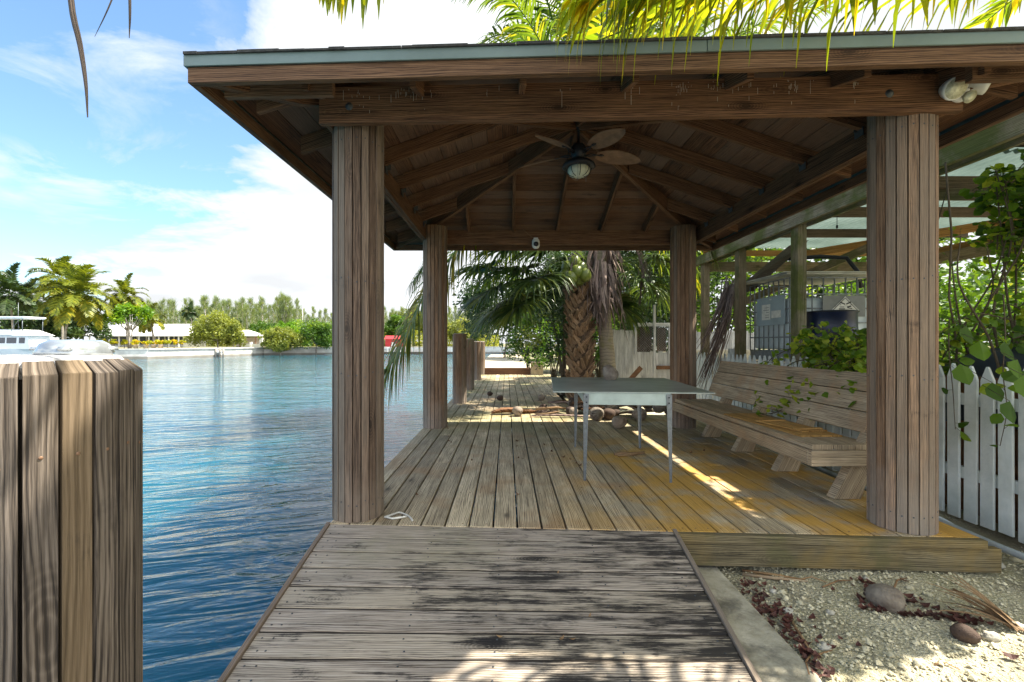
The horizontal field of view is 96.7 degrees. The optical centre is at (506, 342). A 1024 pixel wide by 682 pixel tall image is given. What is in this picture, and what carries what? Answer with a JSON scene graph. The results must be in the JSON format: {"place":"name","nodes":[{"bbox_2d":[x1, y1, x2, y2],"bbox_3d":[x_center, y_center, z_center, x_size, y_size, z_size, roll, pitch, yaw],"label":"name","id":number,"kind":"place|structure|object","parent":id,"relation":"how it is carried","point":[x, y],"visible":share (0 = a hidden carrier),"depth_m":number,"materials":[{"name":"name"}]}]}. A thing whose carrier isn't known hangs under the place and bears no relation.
{"place":"outdoors","nodes":[
{"label":"outdoors","id":0,"kind":"place"},
{"bbox_2d":[129,354,563,681],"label":"water","id":1,"kind":"structure","parent":0,"point":[237,483],"depth_m":6.43,"materials":[{"name":"liquid"}]},
{"bbox_2d":[0,303,54,354],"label":"motor boat","id":2,"kind":"object","parent":1,"relation":"on","point":[17,342],"visible":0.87,"depth_m":47.99,"materials":[{"name":"white plastic"}]},
{"bbox_2d":[0,339,142,681],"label":"piling","id":3,"kind":"object","parent":1,"relation":"in","point":[71,510],"visible":1,"depth_m":0.78,"materials":[{"name":"brown wood"}]},
{"bbox_2d":[114,347,666,358],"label":"seawall","id":4,"kind":"object","parent":1,"relation":"in","point":[155,353],"visible":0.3,"depth_m":65.69,"materials":[{"name":"concrete"}]},
{"bbox_2d":[453,333,466,403],"bbox_3d":[-0.910,1.181,8.750,0.269,2.738,0.271,0,0,0],"label":"piling","id":5,"kind":"object","parent":1,"relation":"in","point":[459,368],"visible":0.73,"depth_m":8.64,"materials":[{"name":"brown wood"}]},
{"bbox_2d":[467,339,473,389],"bbox_3d":[-0.941,1.221,11.300,0.261,2.658,0.261,0,0,0],"label":"piling","id":6,"kind":"object","parent":1,"relation":"in","point":[470,369],"visible":0.25,"depth_m":11.18,"materials":[{"name":"brown wood"}]},
{"bbox_2d":[474,341,480,379],"bbox_3d":[-0.930,1.246,14.200,0.255,2.608,0.253,0,0,0],"label":"piling","id":7,"kind":"object","parent":1,"relation":"in","point":[477,360],"visible":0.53,"depth_m":14.09,"materials":[{"name":"brown wood"}]},
{"bbox_2d":[481,341,484,374],"bbox_3d":[-0.920,1.246,16.600,0.253,2.608,0.256,0,0,0],"label":"piling","id":8,"kind":"object","parent":1,"relation":"in","point":[482,358],"visible":0.34,"depth_m":16.50,"materials":[{"name":"brown wood"}]},
{"bbox_2d":[697,565,822,681],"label":"seawall","id":9,"kind":"object","parent":1,"relation":"in","point":[772,655],"depth_m":2.10,"materials":[{"name":"concrete"}]},
{"bbox_2d":[217,522,761,681],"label":"boardwalk ramp","id":10,"kind":"structure","parent":9,"relation":"on","point":[370,603],"depth_m":2.17,"materials":[{"name":"grey wood"}]},
{"bbox_2d":[118,344,596,348],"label":"bank","id":11,"kind":"structure","parent":0,"point":[504,345],"depth_m":81.95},
{"bbox_2d":[0,262,45,329],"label":"coconut palm","id":12,"kind":"object","parent":11,"relation":"on","point":[9,279],"visible":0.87,"depth_m":65.67,"materials":[{"name":"green plant"}]},
{"bbox_2d":[5,277,45,305],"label":"coconut palm","id":13,"kind":"object","parent":11,"relation":"on","point":[26,291],"visible":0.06,"depth_m":79.51,"materials":[{"name":"green plant"}]},
{"bbox_2d":[0,300,89,339],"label":"shade tree","id":14,"kind":"object","parent":11,"relation":"on","point":[49,328],"visible":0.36,"depth_m":74.06,"materials":[{"name":"green plant"}]},
{"bbox_2d":[23,255,93,339],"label":"coconut palm","id":15,"kind":"object","parent":11,"relation":"on","point":[55,268],"visible":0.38,"depth_m":69.02,"materials":[{"name":"green plant"}]},
{"bbox_2d":[24,260,121,339],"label":"coconut palm","id":16,"kind":"object","parent":11,"relation":"on","point":[67,303],"visible":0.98,"depth_m":58.76,"materials":[{"name":"green plant"}]},
{"bbox_2d":[53,308,112,339],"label":"shade tree","id":17,"kind":"object","parent":11,"relation":"on","point":[105,332],"visible":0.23,"depth_m":77.83,"materials":[{"name":"green plant"}]},
{"bbox_2d":[100,273,150,345],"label":"coconut palm","id":18,"kind":"object","parent":11,"relation":"on","point":[125,289],"visible":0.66,"depth_m":71.33,"materials":[{"name":"green plant"}]},
{"bbox_2d":[102,302,155,348],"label":"flowering tree","id":19,"kind":"object","parent":11,"relation":"on","point":[127,312],"visible":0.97,"depth_m":62.73,"materials":[{"name":"green plant"}]},
{"bbox_2d":[85,324,205,346],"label":"white house","id":20,"kind":"structure","parent":11,"relation":"on","point":[177,332],"depth_m":91.12,"materials":[{"name":"paint"}]},
{"bbox_2d":[133,302,167,344],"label":"coconut palm","id":21,"kind":"object","parent":11,"relation":"on","point":[148,326],"visible":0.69,"depth_m":73.89,"materials":[{"name":"green plant"}]},
{"bbox_2d":[168,298,180,323],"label":"casuarina tree","id":22,"kind":"object","parent":11,"relation":"on","point":[173,303],"visible":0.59,"depth_m":124.20,"materials":[{"name":"green plant"}]},
{"bbox_2d":[181,301,201,323],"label":"coconut palm","id":23,"kind":"object","parent":11,"relation":"on","point":[191,315],"visible":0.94,"depth_m":104.59,"materials":[{"name":"green plant"}]},
{"bbox_2d":[196,294,211,322],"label":"casuarina tree","id":24,"kind":"object","parent":11,"relation":"on","point":[206,305],"visible":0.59,"depth_m":115.61,"materials":[{"name":"green plant"}]},
{"bbox_2d":[209,294,221,314],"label":"casuarina tree","id":25,"kind":"object","parent":11,"relation":"on","point":[216,304],"visible":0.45,"depth_m":112.27,"materials":[{"name":"green plant"}]},
{"bbox_2d":[183,310,248,347],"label":"mangrove bush","id":26,"kind":"object","parent":11,"relation":"on","point":[218,328],"visible":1,"depth_m":70.06,"materials":[{"name":"green plant"}]},
{"bbox_2d":[241,303,252,329],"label":"casuarina tree","id":27,"kind":"object","parent":11,"relation":"on","point":[246,314],"visible":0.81,"depth_m":112.39,"materials":[{"name":"green plant"}]},
{"bbox_2d":[239,296,256,329],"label":"casuarina tree","id":28,"kind":"object","parent":11,"relation":"on","point":[251,302],"visible":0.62,"depth_m":118.04,"materials":[{"name":"green plant"}]},
{"bbox_2d":[238,330,262,346],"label":"house","id":29,"kind":"structure","parent":11,"relation":"on","point":[254,340],"depth_m":86.22,"materials":[{"name":"ceramic"}]},
{"bbox_2d":[246,320,276,336],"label":"round tree","id":30,"kind":"object","parent":11,"relation":"on","point":[257,327],"visible":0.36,"depth_m":99.54,"materials":[{"name":"green plant"}]},
{"bbox_2d":[254,294,268,325],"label":"casuarina tree","id":31,"kind":"object","parent":11,"relation":"on","point":[262,306],"visible":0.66,"depth_m":111.95,"materials":[{"name":"green plant"}]},
{"bbox_2d":[257,326,304,354],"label":"mangrove bush","id":32,"kind":"object","parent":11,"relation":"on","point":[278,339],"visible":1,"depth_m":73.34,"materials":[{"name":"green plant"}]},
{"bbox_2d":[276,291,288,321],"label":"casuarina tree","id":33,"kind":"object","parent":11,"relation":"on","point":[281,310],"visible":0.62,"depth_m":127.62,"materials":[{"name":"green plant"}]},
{"bbox_2d":[278,294,292,323],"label":"casuarina tree","id":34,"kind":"object","parent":11,"relation":"on","point":[284,304],"visible":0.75,"depth_m":127.05,"materials":[{"name":"green plant"}]},
{"bbox_2d":[275,319,306,337],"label":"round tree","id":35,"kind":"object","parent":11,"relation":"on","point":[292,325],"visible":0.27,"depth_m":90.81,"materials":[{"name":"green plant"}]},
{"bbox_2d":[291,296,301,323],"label":"casuarina tree","id":36,"kind":"object","parent":11,"relation":"on","point":[297,306],"visible":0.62,"depth_m":115.71,"materials":[{"name":"green plant"}]},
{"bbox_2d":[96,328,499,346],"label":"undergrowth","id":37,"kind":"object","parent":11,"relation":"on","point":[490,344],"visible":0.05,"depth_m":104.06,"materials":[{"name":"green plant"}]},
{"bbox_2d":[296,318,331,354],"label":"mangrove bush","id":38,"kind":"object","parent":11,"relation":"on","point":[321,333],"visible":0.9,"depth_m":76.04,"materials":[{"name":"green plant"}]},
{"bbox_2d":[384,314,408,337],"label":"round tree","id":39,"kind":"object","parent":11,"relation":"on","point":[394,321],"visible":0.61,"depth_m":102.80,"materials":[{"name":"green plant"}]},
{"bbox_2d":[398,308,422,345],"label":"round tree","id":40,"kind":"object","parent":11,"relation":"on","point":[416,323],"visible":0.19,"depth_m":108.57,"materials":[{"name":"green plant"}]},
{"bbox_2d":[447,316,484,340],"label":"round tree","id":41,"kind":"object","parent":11,"relation":"on","point":[451,330],"visible":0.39,"depth_m":98.69,"materials":[{"name":"green plant"}]},
{"bbox_2d":[485,355,530,367],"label":"sand path","id":42,"kind":"structure","parent":0,"point":[495,361],"depth_m":27.23,"materials":[{"name":"sand"}]},
{"bbox_2d":[449,266,535,357],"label":"shrub","id":43,"kind":"object","parent":42,"relation":"on","point":[468,295],"visible":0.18,"depth_m":34.72,"materials":[{"name":"green plant"}]},
{"bbox_2d":[505,309,542,367],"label":"shrub","id":44,"kind":"object","parent":42,"relation":"on","point":[514,342],"visible":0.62,"depth_m":19.42,"materials":[{"name":"green plant"}]},
{"bbox_2d":[0,0,1023,343],"label":"sky","id":45,"kind":"structure","parent":0,"point":[158,184],"materials":[{"name":"blue"}]},
{"bbox_2d":[531,362,543,374],"bbox_3d":[1.080,0.919,16.400,0.480,0.458,0.240,0,0,0],"label":"deck post","id":46,"kind":"object","parent":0,"point":[537,371],"visible":0.61,"depth_m":16.30,"materials":[{"name":"brown wood"}]},
{"bbox_2d":[330,374,1001,572],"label":"deck","id":47,"kind":"structure","parent":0,"point":[749,509],"depth_m":3.50,"materials":[{"name":"brown wood"}]},
{"bbox_2d":[384,511,412,521],"bbox_3d":[-0.686,1.139,2.986,0.211,0.015,0.116,0,0,26],"label":"rope","id":48,"kind":"object","parent":47,"relation":"on","point":[405,516],"visible":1,"depth_m":2.98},
{"bbox_2d":[485,368,530,373],"bbox_3d":[0.060,1.029,16.650,2.120,0.238,0.200,0,0,0],"label":"step","id":49,"kind":"object","parent":47,"relation":"on","point":[507,370],"visible":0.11,"depth_m":16.55,"materials":[{"name":"brown wood"}]},
{"bbox_2d":[491,407,537,413],"bbox_3d":[0.182,1.100,7.403,0.882,0.095,0.189,0,0,-14],"label":"palm spathe","id":50,"kind":"object","parent":47,"relation":"on","point":[505,410],"visible":0.75,"depth_m":7.36},
{"bbox_2d":[448,251,700,409],"bbox_3d":[1.345,-0.301,9.211,5.286,3.208,3.786,0,0,-13],"label":"cabbage palm","id":51,"kind":"object","parent":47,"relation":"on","point":[579,329],"visible":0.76,"depth_m":8.78,"materials":[{"name":"plant"}]},
{"bbox_2d":[531,414,633,417],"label":"palm stalk","id":52,"kind":"object","parent":47,"relation":"on","point":[568,415],"visible":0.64,"depth_m":6.98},
{"bbox_2d":[589,407,603,420],"bbox_3d":[1.329,1.054,6.717,0.218,0.208,0.253,0,0,0],"label":"coconut","id":53,"kind":"object","parent":47,"relation":"on","point":[596,413],"visible":1,"depth_m":6.64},
{"bbox_2d":[183,26,1023,535],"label":"pavilion","id":54,"kind":"structure","parent":47,"relation":"on","point":[427,150],"depth_m":2.90,"materials":[{"name":"brown wood"}]},
{"bbox_2d":[518,127,640,180],"bbox_3d":[0.759,-1.925,4.667,1.281,0.670,1.274,0,0,0],"label":"ceiling fan","id":55,"kind":"object","parent":54,"relation":"attached to","point":[578,165],"visible":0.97,"depth_m":4.56,"materials":[{"name":"wood"}]},
{"bbox_2d":[938,77,990,102],"bbox_3d":[2.662,-1.475,2.655,0.297,0.173,0.148,0,0,0],"label":"flood light","id":56,"kind":"object","parent":54,"relation":"attached to","point":[951,89],"visible":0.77,"depth_m":2.62,"materials":[{"name":"white plastic"}]},
{"bbox_2d":[603,408,615,419],"bbox_3d":[1.537,1.071,6.828,0.204,0.182,0.207,0,0,0],"label":"coconut","id":57,"kind":"object","parent":47,"relation":"on","point":[609,413],"visible":0.94,"depth_m":6.76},
{"bbox_2d":[612,416,627,428],"bbox_3d":[1.524,1.072,6.141,0.219,0.176,0.178,0,0,0],"label":"coconut","id":58,"kind":"object","parent":47,"relation":"on","point":[618,422],"visible":1,"depth_m":6.08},
{"bbox_2d":[614,451,644,455],"bbox_3d":[1.252,1.126,4.649,0.330,0.050,0.064,0,0,-11],"label":"driftwood stick","id":59,"kind":"object","parent":47,"relation":"on","point":[621,453],"visible":1,"depth_m":4.62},
{"bbox_2d":[551,377,715,482],"bbox_3d":[1.116,0.778,4.566,1.320,0.740,1.618,0,0,5],"label":"table","id":60,"kind":"object","parent":47,"relation":"on","point":[638,392],"visible":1,"depth_m":3.90,"materials":[{"name":"grey metal"}]},
{"bbox_2d":[603,364,617,379],"bbox_3d":[1.150,0.332,5.048,0.173,0.188,0.165,0,0,0],"label":"coconut","id":61,"kind":"object","parent":60,"relation":"on","point":[610,372],"visible":0.9,"depth_m":4.99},
{"bbox_2d":[631,408,646,419],"bbox_3d":[1.978,1.065,6.809,0.234,0.189,0.191,0,0,0],"label":"coconut","id":62,"kind":"object","parent":47,"relation":"on","point":[634,412],"visible":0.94,"depth_m":6.75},
{"bbox_2d":[673,361,866,498],"bbox_3d":[2.544,0.692,4.655,0.709,0.912,2.770,0,0,0],"label":"bench","id":63,"kind":"object","parent":47,"relation":"on","point":[848,454],"visible":0.72,"depth_m":4.06,"materials":[{"name":"brown wood"}]},
{"bbox_2d":[724,413,841,436],"bbox_3d":[2.430,0.731,4.130,0.327,0.012,1.142,0,0,-4],"label":"wood panel","id":64,"kind":"object","parent":63,"relation":"on","point":[751,417],"visible":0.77,"depth_m":3.98,"materials":[{"name":"wood"}]},
{"bbox_2d":[756,419,826,432],"bbox_3d":[2.450,0.711,3.949,0.240,0.022,0.548,0,0,-9],"label":"wood panel","id":65,"kind":"object","parent":64,"relation":"on","point":[783,423],"visible":1,"depth_m":3.91,"materials":[{"name":"wood"}]},
{"bbox_2d":[515,345,993,399],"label":"ground","id":66,"kind":"structure","parent":0,"point":[547,371],"depth_m":22.26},
{"bbox_2d":[521,317,567,376],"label":"shrub","id":67,"kind":"object","parent":66,"relation":"on","point":[553,372],"visible":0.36,"depth_m":14.96,"materials":[{"name":"green plant"}]},
{"bbox_2d":[450,0,648,256],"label":"coconut palm","id":68,"kind":"object","parent":66,"relation":"on","point":[552,14],"visible":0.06,"depth_m":11.77,"materials":[{"name":"green plant"}]},
{"bbox_2d":[515,304,597,373],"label":"shrub","id":69,"kind":"object","parent":66,"relation":"on","point":[534,342],"visible":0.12,"depth_m":18.11,"materials":[{"name":"green plant"}]},
{"bbox_2d":[517,253,599,397],"bbox_3d":[1.385,-0.404,10.704,1.926,3.415,1.824,0,0,-45],"label":"shrub","id":70,"kind":"object","parent":66,"relation":"on","point":[558,341],"visible":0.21,"depth_m":10.57,"materials":[{"name":"green plant"}]},
{"bbox_2d":[511,251,651,331],"bbox_3d":[5.903,-2.894,32.549,11.733,8.407,10.356,0,0,0],"label":"shrub","id":71,"kind":"object","parent":66,"relation":"on","point":[552,256],"visible":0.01,"depth_m":31.79,"materials":[{"name":"green plant"}]},
{"bbox_2d":[524,251,664,371],"bbox_3d":[3.551,-1.780,19.488,6.529,6.172,5.357,0,0,0],"label":"shrub","id":72,"kind":"object","parent":66,"relation":"on","point":[562,255],"visible":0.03,"depth_m":18.32,"materials":[{"name":"green plant"}]},
{"bbox_2d":[591,319,619,376],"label":"shrub","id":73,"kind":"object","parent":66,"relation":"on","point":[598,371],"visible":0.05,"depth_m":14.41,"materials":[{"name":"green plant"}]},
{"bbox_2d":[594,251,700,351],"bbox_3d":[3.240,-1.119,11.726,3.255,4.845,3.008,0,0,0],"label":"shrub","id":74,"kind":"object","parent":66,"relation":"on","point":[661,277],"visible":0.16,"depth_m":11.38,"materials":[{"name":"green plant"}]},
{"bbox_2d":[613,305,756,378],"bbox_3d":[3.928,0.210,10.240,3.356,2.120,0.200,0,0,0],"label":"plank fence","id":75,"kind":"object","parent":66,"relation":"on","point":[634,354],"visible":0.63,"depth_m":10.20,"materials":[{"name":"white wood"}]},
{"bbox_2d":[644,247,787,349],"bbox_3d":[5.572,-1.188,12.029,4.158,4.986,3.716,0,0,0],"label":"shrub","id":76,"kind":"object","parent":66,"relation":"on","point":[748,259],"visible":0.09,"depth_m":11.40,"materials":[{"name":"green plant"}]},
{"bbox_2d":[599,0,832,330],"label":"coconut palm","id":77,"kind":"object","parent":66,"relation":"on","point":[744,28],"visible":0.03,"depth_m":11.23,"materials":[{"name":"green plant"}]},
{"bbox_2d":[621,248,825,352],"bbox_3d":[7.957,-1.916,17.431,7.892,6.446,6.534,0,0,0],"label":"shrub","id":78,"kind":"object","parent":66,"relation":"on","point":[663,318],"visible":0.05,"depth_m":16.61,"materials":[{"name":"green plant"}]},
{"bbox_2d":[808,261,992,357],"bbox_3d":[9.461,-0.482,11.320,4.298,3.779,3.319,0,0,0],"label":"shrub","id":79,"kind":"object","parent":66,"relation":"on","point":[943,314],"visible":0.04,"depth_m":10.66,"materials":[{"name":"green plant"}]},
{"bbox_2d":[807,232,1023,341],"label":"shrub","id":80,"kind":"object","parent":66,"relation":"on","point":[983,278],"visible":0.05,"depth_m":14.05,"materials":[{"name":"green plant"}]},
{"bbox_2d":[577,406,1023,681],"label":"gravel ground","id":81,"kind":"structure","parent":0,"point":[863,673],"depth_m":2.26,"materials":[{"name":"gravel"}]},
{"bbox_2d":[384,0,728,411],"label":"coconut palm","id":82,"kind":"object","parent":81,"relation":"on","point":[604,284],"visible":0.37,"depth_m":8.38,"materials":[{"name":"green plant"}]},
{"bbox_2d":[319,0,1021,84],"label":"coconut palm","id":83,"kind":"object","parent":81,"relation":"on","point":[654,11],"visible":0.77,"depth_m":2.36,"materials":[{"name":"green plant"}]},
{"bbox_2d":[68,0,130,116],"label":"dry palm leaf","id":84,"kind":"object","parent":83,"relation":"hanging from","point":[73,17],"visible":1,"depth_m":0.80,"materials":[{"name":"plant"}]},
{"bbox_2d":[696,350,790,406],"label":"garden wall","id":85,"kind":"structure","parent":81,"relation":"on","point":[747,353],"depth_m":9.60,"materials":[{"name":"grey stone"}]},
{"bbox_2d":[742,572,807,581],"bbox_3d":[1.569,1.382,2.668,0.338,0.038,0.036,0,0,21],"label":"grey stick","id":86,"kind":"object","parent":81,"relation":"on","point":[764,576],"visible":1,"depth_m":2.67,"materials":[{"name":"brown wood"}]},
{"bbox_2d":[696,112,1023,418],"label":"lean to","id":87,"kind":"object","parent":81,"relation":"on","point":[969,159],"visible":0.39,"depth_m":5.96,"materials":[{"name":"green wood"}]},
{"bbox_2d":[944,162,956,336],"bbox_3d":[3.442,-0.729,3.541,0.125,1.363,0.048,0,0,-27],"label":"hanging cable","id":88,"kind":"object","parent":87,"relation":"hanging from","point":[951,240],"visible":0.93,"depth_m":3.52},
{"bbox_2d":[939,149,1023,446],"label":"climbing shrub","id":89,"kind":"object","parent":87,"relation":"attached to","point":[1010,228],"visible":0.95,"depth_m":3.80,"materials":[{"name":"green plant"}]},
{"bbox_2d":[941,317,1023,423],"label":"vine","id":90,"kind":"object","parent":89,"relation":"hanging from","point":[1014,374],"visible":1,"depth_m":2.90,"materials":[{"name":"green plant"}]},
{"bbox_2d":[696,349,1023,543],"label":"picket fence","id":91,"kind":"object","parent":81,"relation":"on","point":[985,476],"visible":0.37,"depth_m":3.36,"materials":[{"name":"white paint"}]},
{"bbox_2d":[696,275,734,389],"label":"dead palm frond","id":92,"kind":"object","parent":91,"relation":"on","point":[726,303],"visible":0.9,"depth_m":7.28,"materials":[{"name":"plant"}]},
{"bbox_2d":[753,307,980,417],"bbox_3d":[3.209,0.271,4.387,1.554,1.136,1.788,0,0,0],"label":"vine","id":93,"kind":"object","parent":91,"relation":"attached to","point":[846,351],"visible":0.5,"depth_m":4.32,"materials":[{"name":"green plant"}]},
{"bbox_2d":[742,569,987,674],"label":"twig litter","id":94,"kind":"object","parent":81,"relation":"on","point":[785,576],"visible":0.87,"depth_m":2.56,"materials":[{"name":"wood"}]},
{"bbox_2d":[724,431,1023,560],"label":"water pipe","id":95,"kind":"object","parent":81,"relation":"on","point":[1012,552],"visible":0.24,"depth_m":3.03,"materials":[{"name":"plastic"}]},
{"bbox_2d":[739,575,1019,677],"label":"red leaf litter","id":96,"kind":"object","parent":81,"relation":"on","point":[804,651],"visible":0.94,"depth_m":2.27,"materials":[{"name":"plant"}]},
{"bbox_2d":[863,583,905,613],"bbox_3d":[1.964,1.330,2.362,0.158,0.140,0.161,0,0,0],"label":"coconut","id":97,"kind":"object","parent":81,"relation":"on","point":[891,599],"visible":0.94,"depth_m":2.32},
{"bbox_2d":[912,658,928,667],"bbox_3d":[1.754,1.359,1.933,0.059,0.036,0.044,0,0,0],"label":"stone","id":98,"kind":"object","parent":81,"relation":"on","point":[920,662],"visible":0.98,"depth_m":1.92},
{"bbox_2d":[949,623,981,643],"bbox_3d":[2.112,1.346,2.101,0.093,0.084,0.096,0,0,0],"label":"coconut","id":99,"kind":"object","parent":81,"relation":"on","point":[962,632],"visible":0.98,"depth_m":2.08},
{"bbox_2d":[926,573,1023,631],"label":"dry frond tuft","id":100,"kind":"object","parent":81,"relation":"on","point":[994,612],"visible":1,"depth_m":2.21,"materials":[{"name":"plant"}]},
{"bbox_2d":[944,374,1017,531],"bbox_3d":[4.410,0.835,3.325,1.380,1.130,1.650,0,0,0],"label":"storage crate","id":101,"kind":"object","parent":81,"relation":"on","point":[1016,469],"visible":0.06,"depth_m":3.58,"materials":[{"name":"plastic"}]},
{"bbox_2d":[941,347,1023,428],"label":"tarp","id":102,"kind":"object","parent":101,"relation":"on","point":[980,365],"visible":0.22,"depth_m":3.59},
{"bbox_2d":[939,261,1023,362],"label":"shrub","id":103,"kind":"object","parent":81,"relation":"on","point":[1020,281],"visible":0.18,"depth_m":6.61,"materials":[{"name":"green plant"}]},
{"bbox_2d":[980,630,1000,641],"bbox_3d":[2.232,1.353,2.100,0.080,0.042,0.054,0,0,0],"label":"stone","id":104,"kind":"object","parent":81,"relation":"on","point":[991,636],"visible":0.98,"depth_m":2.09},
{"bbox_2d":[807,310,859,357],"bbox_3d":[4.021,0.068,5.650,0.577,0.925,0.578,0,0,0],"label":"blue barrel","id":105,"kind":"object","parent":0,"point":[836,318],"visible":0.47,"depth_m":5.43,"materials":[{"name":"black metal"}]},
{"bbox_3d":[4.354,0.836,6.540,1.208,1.129,0.999,0,0,0],"label":"tote tank","id":106,"kind":"object","parent":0,"visible":0},
{"bbox_2d":[750,277,866,361],"bbox_3d":[4.343,-0.314,6.524,1.229,1.129,1.029,0,0,0],"label":"tote tank","id":107,"kind":"object","parent":106,"relation":"on","point":[772,321],"visible":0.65,"depth_m":6.26,"materials":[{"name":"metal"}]},
{"bbox_2d":[746,271,866,284],"bbox_3d":[4.350,-0.922,6.540,1.380,0.035,1.160,0,0,0],"label":"cover sheet","id":108,"kind":"object","parent":107,"relation":"on","point":[816,281],"visible":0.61,"depth_m":6.34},
{"bbox_2d":[732,240,807,294],"bbox_3d":[4.043,-1.150,7.053,0.452,0.700,1.294,0,0,-37],"label":"dark board","id":109,"kind":"object","parent":108,"relation":"on","point":[772,266],"visible":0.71,"depth_m":6.96,"materials":[{"name":"brown wood"}]},
{"bbox_2d":[787,255,863,287],"bbox_3d":[4.691,-1.056,6.773,1.020,0.525,0.116,0,0,18],"label":"conduit pipe","id":110,"kind":"object","parent":109,"relation":"attached to","point":[853,266],"visible":0.63,"depth_m":6.71,"materials":[{"name":"black metal"}]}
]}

